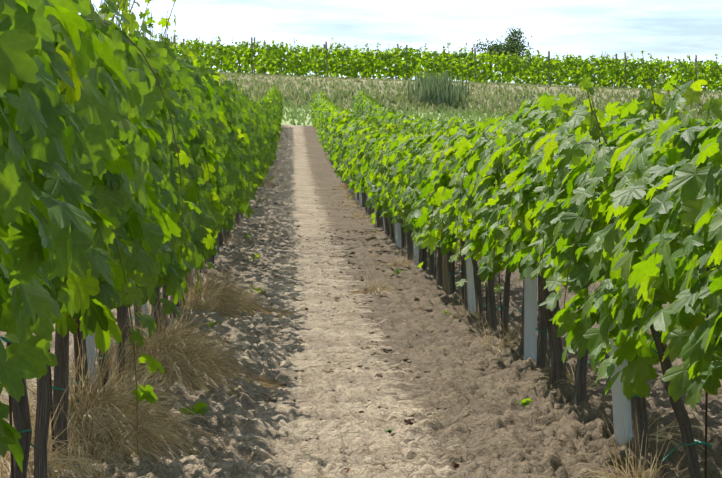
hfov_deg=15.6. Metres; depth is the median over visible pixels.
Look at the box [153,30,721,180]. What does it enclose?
vine leaves
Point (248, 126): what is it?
vine leaves
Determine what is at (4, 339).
green ties
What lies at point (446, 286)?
wood posts
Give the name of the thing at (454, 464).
fallen leaves
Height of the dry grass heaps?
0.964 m
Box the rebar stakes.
[7,184,708,477]
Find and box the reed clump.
[402,71,469,105]
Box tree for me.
[468,26,533,84]
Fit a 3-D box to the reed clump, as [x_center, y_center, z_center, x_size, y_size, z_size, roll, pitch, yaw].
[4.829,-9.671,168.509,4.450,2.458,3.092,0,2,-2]
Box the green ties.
[0,207,711,461]
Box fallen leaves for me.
[73,185,663,472]
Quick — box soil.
[0,125,721,477]
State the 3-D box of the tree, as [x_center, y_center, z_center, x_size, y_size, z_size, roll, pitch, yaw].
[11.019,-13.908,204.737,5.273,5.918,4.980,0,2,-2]
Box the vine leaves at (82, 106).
[0,0,721,472]
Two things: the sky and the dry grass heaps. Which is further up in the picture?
the sky
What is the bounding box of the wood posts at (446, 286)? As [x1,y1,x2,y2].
[173,35,697,294]
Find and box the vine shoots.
[22,0,721,454]
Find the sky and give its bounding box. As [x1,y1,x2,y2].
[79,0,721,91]
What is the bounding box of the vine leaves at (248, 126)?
[91,0,721,254]
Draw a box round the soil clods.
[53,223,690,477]
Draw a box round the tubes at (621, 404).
[86,158,632,446]
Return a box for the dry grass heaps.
[0,179,720,477]
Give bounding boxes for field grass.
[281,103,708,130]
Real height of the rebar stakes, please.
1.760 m
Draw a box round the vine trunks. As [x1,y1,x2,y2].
[6,62,710,477]
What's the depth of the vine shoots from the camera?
11.97 m
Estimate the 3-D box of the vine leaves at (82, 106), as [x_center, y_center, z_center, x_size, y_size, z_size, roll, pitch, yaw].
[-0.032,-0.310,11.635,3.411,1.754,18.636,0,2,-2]
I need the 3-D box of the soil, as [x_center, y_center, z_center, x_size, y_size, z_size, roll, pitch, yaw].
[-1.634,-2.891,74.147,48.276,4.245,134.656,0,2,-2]
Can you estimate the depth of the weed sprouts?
13.39 m
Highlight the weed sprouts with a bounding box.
[181,232,531,418]

